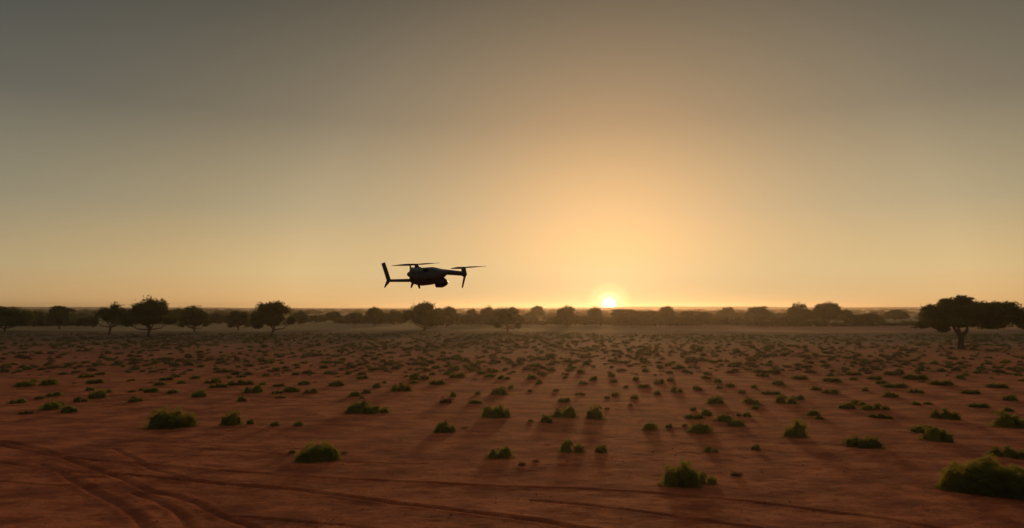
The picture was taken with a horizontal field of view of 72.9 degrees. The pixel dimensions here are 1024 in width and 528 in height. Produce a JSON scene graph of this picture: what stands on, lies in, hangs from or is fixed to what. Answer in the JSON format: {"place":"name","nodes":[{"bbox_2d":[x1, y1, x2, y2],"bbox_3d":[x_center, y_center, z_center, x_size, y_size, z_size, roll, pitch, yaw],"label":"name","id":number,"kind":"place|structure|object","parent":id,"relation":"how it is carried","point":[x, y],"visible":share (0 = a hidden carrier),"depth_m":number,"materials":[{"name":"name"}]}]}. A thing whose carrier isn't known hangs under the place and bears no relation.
{"place":"outdoors","nodes":[
{"label":"outdoors","id":0,"kind":"place"},
{"bbox_2d":[382,262,485,288],"bbox_3d":[-0.308,0.046,2.717,0.402,0.102,0.186,0,-4,-7],"label":"drone","id":1,"kind":"object","parent":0,"point":[417,275],"visible":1,"depth_m":2.68,"materials":[{"name":"grey plastic"}]},
{"bbox_2d":[8,306,920,310],"bbox_3d":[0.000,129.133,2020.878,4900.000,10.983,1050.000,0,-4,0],"label":"hills","id":2,"kind":"structure","parent":0,"point":[603,308],"depth_m":1713.44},
{"bbox_2d":[1,386,992,527],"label":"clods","id":3,"kind":"object","parent":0,"point":[475,475],"visible":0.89,"depth_m":19.21,"materials":[{"name":"brown soil"}]},
{"bbox_2d":[0,311,1023,527],"bbox_3d":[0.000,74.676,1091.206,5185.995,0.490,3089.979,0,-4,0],"label":"ground","id":4,"kind":"structure","parent":0,"point":[65,455],"depth_m":26.79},
{"bbox_2d":[0,306,37,330],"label":"tree","id":5,"kind":"object","parent":4,"relation":"on","point":[9,316],"visible":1,"depth_m":147.13,"materials":[{"name":"green plant"}]},
{"bbox_2d":[12,380,35,386],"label":"shrub","id":6,"kind":"object","parent":4,"relation":"on","point":[24,384],"visible":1,"depth_m":44.24,"materials":[{"name":"green plant"}]},
{"bbox_2d":[28,310,45,326],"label":"tree","id":7,"kind":"object","parent":4,"relation":"on","point":[40,315],"visible":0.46,"depth_m":175.97,"materials":[{"name":"green plant"}]},
{"bbox_2d":[10,317,84,325],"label":"hedge","id":8,"kind":"object","parent":4,"relation":"on","point":[48,323],"visible":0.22,"depth_m":191.00,"materials":[{"name":"green plant"}]},
{"bbox_2d":[37,377,59,384],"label":"shrub","id":9,"kind":"object","parent":4,"relation":"on","point":[48,381],"visible":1,"depth_m":45.22,"materials":[{"name":"green plant"}]},
{"bbox_2d":[38,399,62,410],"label":"shrub","id":10,"kind":"object","parent":4,"relation":"on","point":[53,405],"visible":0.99,"depth_m":34.31,"materials":[{"name":"green plant"}]},
{"bbox_2d":[42,306,75,328],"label":"tree","id":11,"kind":"object","parent":4,"relation":"on","point":[56,316],"visible":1,"depth_m":162.12,"materials":[{"name":"green plant"}]},
{"bbox_2d":[57,405,77,412],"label":"shrub","id":12,"kind":"object","parent":4,"relation":"on","point":[68,409],"visible":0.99,"depth_m":33.42,"materials":[{"name":"green plant"}]},
{"bbox_2d":[74,317,93,326],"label":"tree","id":13,"kind":"object","parent":4,"relation":"on","point":[85,321],"visible":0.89,"depth_m":180.12,"materials":[{"name":"green plant"}]},
{"bbox_2d":[83,378,105,383],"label":"shrub","id":14,"kind":"object","parent":4,"relation":"on","point":[95,381],"visible":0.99,"depth_m":46.10,"materials":[{"name":"green plant"}]},
{"bbox_2d":[86,388,108,398],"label":"shrub","id":15,"kind":"object","parent":4,"relation":"on","point":[98,394],"visible":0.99,"depth_m":38.62,"materials":[{"name":"green plant"}]},
{"bbox_2d":[88,302,128,334],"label":"tree","id":16,"kind":"object","parent":4,"relation":"on","point":[114,312],"visible":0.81,"depth_m":129.55,"materials":[{"name":"green plant"}]},
{"bbox_2d":[119,295,180,336],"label":"tree","id":17,"kind":"object","parent":4,"relation":"on","point":[148,312],"visible":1,"depth_m":121.95,"materials":[{"name":"green plant"}]},
{"bbox_2d":[142,405,200,429],"bbox_3d":[-14.361,6.421,29.272,2.311,1.042,1.553,2,-4,-26],"label":"shrub","id":18,"kind":"object","parent":4,"relation":"on","point":[168,420],"visible":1,"depth_m":29.07,"materials":[{"name":"green plant"}]},
{"bbox_2d":[163,306,184,324],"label":"tree","id":19,"kind":"object","parent":4,"relation":"on","point":[174,312],"visible":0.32,"depth_m":202.69,"materials":[{"name":"green plant"}]},
{"bbox_2d":[110,313,249,324],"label":"hedge","id":20,"kind":"object","parent":4,"relation":"on","point":[117,320],"visible":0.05,"depth_m":220.78,"materials":[{"name":"green plant"}]},
{"bbox_2d":[177,305,210,331],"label":"tree","id":21,"kind":"object","parent":4,"relation":"on","point":[194,316],"visible":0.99,"depth_m":143.99,"materials":[{"name":"green plant"}]},
{"bbox_2d":[190,389,208,396],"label":"shrub","id":22,"kind":"object","parent":4,"relation":"on","point":[199,393],"visible":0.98,"depth_m":39.07,"materials":[{"name":"green plant"}]},
{"bbox_2d":[207,382,227,387],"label":"shrub","id":23,"kind":"object","parent":4,"relation":"on","point":[220,385],"visible":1,"depth_m":43.73,"materials":[{"name":"green plant"}]},
{"bbox_2d":[209,312,226,324],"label":"tree","id":24,"kind":"object","parent":4,"relation":"on","point":[218,317],"visible":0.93,"depth_m":209.21,"materials":[{"name":"green plant"}]},
{"bbox_2d":[217,410,243,425],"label":"shrub","id":25,"kind":"object","parent":4,"relation":"on","point":[231,419],"visible":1,"depth_m":29.77,"materials":[{"name":"green plant"}]},
{"bbox_2d":[224,310,251,329],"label":"tree","id":26,"kind":"object","parent":4,"relation":"on","point":[237,319],"visible":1,"depth_m":154.24,"materials":[{"name":"green plant"}]},
{"bbox_2d":[227,379,254,385],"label":"shrub","id":27,"kind":"object","parent":4,"relation":"on","point":[243,382],"visible":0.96,"depth_m":45.26,"materials":[{"name":"green plant"}]},
{"bbox_2d":[241,384,265,393],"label":"shrub","id":28,"kind":"object","parent":4,"relation":"on","point":[258,388],"visible":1,"depth_m":41.03,"materials":[{"name":"green plant"}]},
{"bbox_2d":[247,300,297,336],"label":"tree","id":29,"kind":"object","parent":4,"relation":"on","point":[272,317],"visible":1,"depth_m":119.76,"materials":[{"name":"green plant"}]},
{"bbox_2d":[283,386,300,392],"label":"shrub","id":30,"kind":"object","parent":4,"relation":"on","point":[289,389],"visible":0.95,"depth_m":41.45,"materials":[{"name":"green plant"}]},
{"bbox_2d":[292,310,309,324],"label":"tree","id":31,"kind":"object","parent":4,"relation":"on","point":[302,316],"visible":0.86,"depth_m":202.76,"materials":[{"name":"green plant"}]},
{"bbox_2d":[307,315,326,322],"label":"tree","id":32,"kind":"object","parent":4,"relation":"on","point":[317,318],"visible":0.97,"depth_m":231.46,"materials":[{"name":"green plant"}]},
{"bbox_2d":[293,439,342,462],"bbox_3d":[-6.431,6.138,22.968,1.705,0.770,1.402,1,-4,-15],"label":"shrub","id":33,"kind":"object","parent":4,"relation":"on","point":[320,453],"visible":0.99,"depth_m":22.75,"materials":[{"name":"green plant"}]},
{"bbox_2d":[325,311,343,323],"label":"tree","id":34,"kind":"object","parent":4,"relation":"on","point":[334,316],"visible":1,"depth_m":223.52,"materials":[{"name":"green plant"}]},
{"bbox_2d":[328,379,345,386],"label":"shrub","id":35,"kind":"object","parent":4,"relation":"on","point":[338,382],"visible":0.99,"depth_m":44.66,"materials":[{"name":"green plant"}]},
{"bbox_2d":[344,312,365,324],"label":"tree","id":36,"kind":"object","parent":4,"relation":"on","point":[354,317],"visible":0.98,"depth_m":202.81,"materials":[{"name":"green plant"}]},
{"bbox_2d":[342,400,381,413],"bbox_3d":[-7.191,6.863,33.354,2.048,0.666,1.582,1,-4,-12],"label":"shrub","id":37,"kind":"object","parent":4,"relation":"on","point":[363,407],"visible":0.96,"depth_m":33.19,"materials":[{"name":"green plant"}]},
{"bbox_2d":[362,307,387,325],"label":"tree","id":38,"kind":"object","parent":4,"relation":"on","point":[374,314],"visible":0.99,"depth_m":190.60,"materials":[{"name":"green plant"}]},
{"bbox_2d":[387,309,403,324],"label":"tree","id":39,"kind":"object","parent":4,"relation":"on","point":[392,316],"visible":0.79,"depth_m":209.32,"materials":[{"name":"green plant"}]},
{"bbox_2d":[391,382,412,391],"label":"shrub","id":40,"kind":"object","parent":4,"relation":"on","point":[394,388],"visible":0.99,"depth_m":41.93,"materials":[{"name":"green plant"}]},
{"bbox_2d":[406,372,429,379],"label":"shrub","id":41,"kind":"object","parent":4,"relation":"on","point":[416,376],"visible":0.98,"depth_m":48.67,"materials":[{"name":"green plant"}]},
{"bbox_2d":[399,299,447,330],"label":"tree","id":42,"kind":"object","parent":4,"relation":"on","point":[426,314],"visible":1,"depth_m":150.35,"materials":[{"name":"green plant"}]},
{"bbox_2d":[432,419,455,432],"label":"shrub","id":43,"kind":"object","parent":4,"relation":"on","point":[443,427],"visible":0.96,"depth_m":28.05,"materials":[{"name":"green plant"}]},
{"bbox_2d":[434,306,460,326],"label":"tree","id":44,"kind":"object","parent":4,"relation":"on","point":[450,314],"visible":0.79,"depth_m":185.16,"materials":[{"name":"green plant"}]},
{"bbox_2d":[448,372,465,377],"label":"shrub","id":45,"kind":"object","parent":4,"relation":"on","point":[458,375],"visible":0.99,"depth_m":50.06,"materials":[{"name":"green plant"}]},
{"bbox_2d":[464,308,478,325],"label":"tree","id":46,"kind":"object","parent":4,"relation":"on","point":[472,316],"visible":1,"depth_m":202.99,"materials":[{"name":"green plant"}]},
{"bbox_2d":[21,308,922,320],"bbox_3d":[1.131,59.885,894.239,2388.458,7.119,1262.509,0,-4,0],"label":"woodland","id":47,"kind":"object","parent":4,"relation":"on","point":[84,312],"visible":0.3,"depth_m":544.59,"materials":[{"name":"green plant"}]},
{"bbox_2d":[447,315,514,324],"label":"hedge","id":48,"kind":"object","parent":4,"relation":"on","point":[481,322],"visible":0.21,"depth_m":209.15,"materials":[{"name":"green plant"}]},
{"bbox_2d":[478,305,498,324],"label":"tree","id":49,"kind":"object","parent":4,"relation":"on","point":[486,313],"visible":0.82,"depth_m":208.94,"materials":[{"name":"green plant"}]},
{"bbox_2d":[479,403,512,417],"bbox_3d":[-0.728,6.752,31.895,1.644,0.713,1.043,0,-4,-1],"label":"shrub","id":50,"kind":"object","parent":4,"relation":"on","point":[491,412],"visible":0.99,"depth_m":31.76,"materials":[{"name":"green plant"}]},
{"bbox_2d":[490,386,507,394],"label":"shrub","id":51,"kind":"object","parent":4,"relation":"on","point":[500,390],"visible":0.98,"depth_m":40.37,"materials":[{"name":"green plant"}]},
{"bbox_2d":[484,446,514,458],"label":"shrub","id":52,"kind":"object","parent":4,"relation":"on","point":[505,452],"visible":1,"depth_m":23.24,"materials":[{"name":"green plant"}]},
{"bbox_2d":[488,306,527,330],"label":"tree","id":53,"kind":"object","parent":4,"relation":"on","point":[506,317],"visible":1,"depth_m":150.46,"materials":[{"name":"green plant"}]},
{"bbox_2d":[7,381,1014,527],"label":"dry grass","id":54,"kind":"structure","parent":4,"relation":"on","point":[480,394],"depth_m":19.29,"materials":[{"name":"plant"}]},
{"bbox_2d":[0,332,1023,375],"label":"scrub","id":55,"kind":"object","parent":4,"relation":"on","point":[688,360],"visible":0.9,"depth_m":78.03,"materials":[{"name":"green plant"}]},
{"bbox_2d":[529,305,545,318],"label":"tree","id":56,"kind":"object","parent":4,"relation":"on","point":[538,310],"visible":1,"depth_m":249.42,"materials":[{"name":"green plant"}]},
{"bbox_2d":[539,414,552,422],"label":"shrub","id":57,"kind":"object","parent":4,"relation":"on","point":[545,419],"visible":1,"depth_m":30.36,"materials":[{"name":"green plant"}]},
{"bbox_2d":[549,405,578,417],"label":"shrub","id":58,"kind":"object","parent":4,"relation":"on","point":[569,412],"visible":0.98,"depth_m":31.82,"materials":[{"name":"green plant"}]},
{"bbox_2d":[553,305,580,326],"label":"tree","id":59,"kind":"object","parent":4,"relation":"on","point":[565,315],"visible":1,"depth_m":190.61,"materials":[{"name":"green plant"}]},
{"bbox_2d":[524,315,616,325],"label":"hedge","id":60,"kind":"object","parent":4,"relation":"on","point":[587,320],"visible":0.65,"depth_m":206.22,"materials":[{"name":"green plant"}]},
{"bbox_2d":[556,438,585,453],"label":"shrub","id":61,"kind":"object","parent":4,"relation":"on","point":[565,447],"visible":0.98,"depth_m":24.11,"materials":[{"name":"green plant"}]},
{"bbox_2d":[585,306,603,320],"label":"tree","id":62,"kind":"object","parent":4,"relation":"on","point":[595,313],"visible":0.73,"depth_m":209.21,"materials":[{"name":"green plant"}]},
{"bbox_2d":[584,404,606,418],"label":"shrub","id":63,"kind":"object","parent":4,"relation":"on","point":[595,413],"visible":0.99,"depth_m":31.42,"materials":[{"name":"green plant"}]},
{"bbox_2d":[594,444,607,452],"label":"shrub","id":64,"kind":"object","parent":4,"relation":"on","point":[601,449],"visible":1,"depth_m":24.08,"materials":[{"name":"green plant"}]},
{"bbox_2d":[608,309,641,320],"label":"tree","id":65,"kind":"object","parent":4,"relation":"on","point":[618,313],"visible":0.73,"depth_m":202.49,"materials":[{"name":"green plant"}]},
{"bbox_2d":[632,310,661,319],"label":"tree","id":66,"kind":"object","parent":4,"relation":"on","point":[644,315],"visible":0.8,"depth_m":202.24,"materials":[{"name":"green plant"}]},
{"bbox_2d":[641,420,659,429],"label":"shrub","id":67,"kind":"object","parent":4,"relation":"on","point":[650,426],"visible":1,"depth_m":28.63,"materials":[{"name":"green plant"}]},
{"bbox_2d":[614,315,704,325],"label":"hedge","id":68,"kind":"object","parent":4,"relation":"on","point":[635,321],"visible":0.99,"depth_m":197.14,"materials":[{"name":"green plant"}]},
{"bbox_2d":[659,304,675,319],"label":"tree","id":69,"kind":"object","parent":4,"relation":"on","point":[668,311],"visible":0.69,"depth_m":202.68,"materials":[{"name":"green plant"}]},
{"bbox_2d":[657,458,702,488],"bbox_3d":[4.778,5.916,19.696,1.347,0.832,0.908,-1,-4,13],"label":"shrub","id":70,"kind":"object","parent":4,"relation":"on","point":[684,475],"visible":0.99,"depth_m":19.54,"materials":[{"name":"green plant"}]},
{"bbox_2d":[683,413,705,418],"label":"shrub","id":71,"kind":"object","parent":4,"relation":"on","point":[690,416],"visible":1,"depth_m":31.40,"materials":[{"name":"green plant"}]},
{"bbox_2d":[679,311,717,322],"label":"tree","id":72,"kind":"object","parent":4,"relation":"on","point":[691,316],"visible":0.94,"depth_m":201.76,"materials":[{"name":"green plant"}]},
{"bbox_2d":[685,421,715,433],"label":"shrub","id":73,"kind":"object","parent":4,"relation":"on","point":[698,428],"visible":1,"depth_m":27.88,"materials":[{"name":"green plant"}]},
{"bbox_2d":[699,408,712,416],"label":"shrub","id":74,"kind":"object","parent":4,"relation":"on","point":[705,412],"visible":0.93,"depth_m":32.30,"materials":[{"name":"green plant"}]},
{"bbox_2d":[697,471,718,485],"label":"shrub","id":75,"kind":"object","parent":4,"relation":"on","point":[711,480],"visible":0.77,"depth_m":19.77,"materials":[{"name":"green plant"}]},
{"bbox_2d":[706,395,727,404],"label":"shrub","id":76,"kind":"object","parent":4,"relation":"on","point":[713,400],"visible":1,"depth_m":36.47,"materials":[{"name":"green plant"}]},
{"bbox_2d":[712,413,733,421],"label":"shrub","id":77,"kind":"object","parent":4,"relation":"on","point":[723,418],"visible":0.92,"depth_m":30.60,"materials":[{"name":"green plant"}]},
{"bbox_2d":[715,307,738,318],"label":"tree","id":78,"kind":"object","parent":4,"relation":"on","point":[729,311],"visible":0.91,"depth_m":270.09,"materials":[{"name":"green plant"}]},
{"bbox_2d":[726,419,746,426],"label":"shrub","id":79,"kind":"object","parent":4,"relation":"on","point":[736,423],"visible":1,"depth_m":29.48,"materials":[{"name":"green plant"}]},
{"bbox_2d":[742,397,761,404],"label":"shrub","id":80,"kind":"object","parent":4,"relation":"on","point":[751,401],"visible":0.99,"depth_m":36.37,"materials":[{"name":"green plant"}]},
{"bbox_2d":[742,306,774,320],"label":"tree","id":81,"kind":"object","parent":4,"relation":"on","point":[754,312],"visible":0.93,"depth_m":230.99,"materials":[{"name":"green plant"}]},
{"bbox_2d":[771,394,798,404],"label":"shrub","id":82,"kind":"object","parent":4,"relation":"on","point":[779,399],"visible":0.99,"depth_m":36.49,"materials":[{"name":"green plant"}]},
{"bbox_2d":[782,418,809,437],"bbox_3d":[11.081,6.383,27.074,1.122,0.825,0.950,-1,-4,22],"label":"shrub","id":83,"kind":"object","parent":4,"relation":"on","point":[798,429],"visible":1,"depth_m":26.93,"materials":[{"name":"green plant"}]},
{"bbox_2d":[784,302,815,321],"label":"tree","id":84,"kind":"object","parent":4,"relation":"on","point":[799,311],"visible":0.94,"depth_m":231.46,"materials":[{"name":"green plant"}]},
{"bbox_2d":[705,315,915,325],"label":"hedge","id":85,"kind":"object","parent":4,"relation":"on","point":[758,321],"visible":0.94,"depth_m":192.69,"materials":[{"name":"green plant"}]},
{"bbox_2d":[810,301,844,321],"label":"tree","id":86,"kind":"object","parent":4,"relation":"on","point":[828,311],"visible":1,"depth_m":222.85,"materials":[{"name":"green plant"}]},
{"bbox_2d":[821,377,841,381],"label":"shrub","id":87,"kind":"object","parent":4,"relation":"on","point":[835,379],"visible":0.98,"depth_m":47.39,"materials":[{"name":"green plant"}]},
{"bbox_2d":[840,309,855,320],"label":"tree","id":88,"kind":"object","parent":4,"relation":"on","point":[848,314],"visible":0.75,"depth_m":240.40,"materials":[{"name":"green plant"}]},
{"bbox_2d":[838,402,857,408],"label":"shrub","id":89,"kind":"object","parent":4,"relation":"on","point":[846,406],"visible":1,"depth_m":34.65,"materials":[{"name":"green plant"}]},
{"bbox_2d":[841,435,888,448],"bbox_3d":[12.782,6.454,25.175,1.672,0.458,1.125,-2,-4,26],"label":"shrub","id":90,"kind":"object","parent":4,"relation":"on","point":[855,442],"visible":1,"depth_m":25.00,"materials":[{"name":"green plant"}]},
{"bbox_2d":[848,313,886,322],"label":"tree","id":91,"kind":"object","parent":4,"relation":"on","point":[869,317],"visible":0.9,"depth_m":202.01,"materials":[{"name":"green plant"}]},
{"bbox_2d":[868,413,893,418],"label":"shrub","id":92,"kind":"object","parent":4,"relation":"on","point":[879,415],"visible":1,"depth_m":31.58,"materials":[{"name":"green plant"}]},
{"bbox_2d":[873,403,890,409],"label":"shrub","id":93,"kind":"object","parent":4,"relation":"on","point":[877,405],"visible":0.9,"depth_m":34.27,"materials":[{"name":"green plant"}]},
{"bbox_2d":[879,383,910,387],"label":"shrub","id":94,"kind":"object","parent":4,"relation":"on","point":[896,385],"visible":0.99,"depth_m":43.56,"materials":[{"name":"green plant"}]},
{"bbox_2d":[884,309,910,320],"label":"tree","id":95,"kind":"object","parent":4,"relation":"on","point":[896,314],"visible":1,"depth_m":281.48,"materials":[{"name":"green plant"}]},
{"bbox_2d":[899,373,929,379],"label":"shrub","id":96,"kind":"object","parent":4,"relation":"on","point":[916,377],"visible":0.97,"depth_m":48.79,"materials":[{"name":"green plant"}]},
{"bbox_2d":[910,424,923,432],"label":"shrub","id":97,"kind":"object","parent":4,"relation":"on","point":[917,429],"visible":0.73,"depth_m":28.01,"materials":[{"name":"green plant"}]},
{"bbox_2d":[915,424,957,442],"bbox_3d":[16.090,6.412,26.305,1.467,0.628,1.099,-2,-4,31],"label":"shrub","id":98,"kind":"object","parent":4,"relation":"on","point":[933,433],"visible":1,"depth_m":26.15,"materials":[{"name":"green plant"}]},
{"bbox_2d":[927,379,955,385],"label":"shrub","id":99,"kind":"object","parent":4,"relation":"on","point":[943,382],"visible":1,"depth_m":45.11,"materials":[{"name":"green plant"}]},
{"bbox_2d":[928,407,963,420],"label":"shrub","id":100,"kind":"object","parent":4,"relation":"on","point":[946,414],"visible":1,"depth_m":31.46,"materials":[{"name":"green plant"}]},
{"bbox_2d":[909,294,1023,348],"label":"tree","id":101,"kind":"object","parent":4,"relation":"on","point":[958,312],"visible":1,"depth_m":84.46,"materials":[{"name":"green plant"}]},
{"bbox_2d":[959,389,982,394],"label":"shrub","id":102,"kind":"object","parent":4,"relation":"on","point":[972,391],"visible":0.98,"depth_m":40.37,"materials":[{"name":"green plant"}]},
{"bbox_2d":[933,453,1023,500],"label":"shrub","id":103,"kind":"object","parent":4,"relation":"on","point":[985,477],"visible":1,"depth_m":18.71,"materials":[{"name":"green plant"}]},
{"bbox_2d":[966,402,991,407],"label":"shrub","id":104,"kind":"object","parent":4,"relation":"on","point":[980,405],"visible":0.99,"depth_m":34.92,"materials":[{"name":"green plant"}]},
{"bbox_2d":[984,382,1011,388],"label":"shrub","id":105,"kind":"object","parent":4,"relation":"on","point":[994,385],"visible":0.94,"depth_m":43.60,"materials":[{"name":"green plant"}]},
{"bbox_2d":[986,445,1023,459],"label":"shrub","id":106,"kind":"object","parent":4,"relation":"on","point":[1009,453],"visible":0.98,"depth_m":23.44,"materials":[{"name":"green plant"}]},
{"bbox_2d":[987,410,1023,428],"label":"shrub","id":107,"kind":"object","parent":4,"relation":"on","point":[1005,419],"visible":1,"depth_m":29.20,"materials":[{"name":"green plant"}]},
{"bbox_2d":[1001,394,1018,400],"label":"shrub","id":108,"kind":"object","parent":4,"relation":"on","point":[1011,397],"visible":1,"depth_m":37.62,"materials":[{"name":"green plant"}]},
{"bbox_2d":[0,0,1023,307],"label":"sky","id":109,"kind":"structure","parent":0,"point":[184,153],"materials":[{"name":"orange"}]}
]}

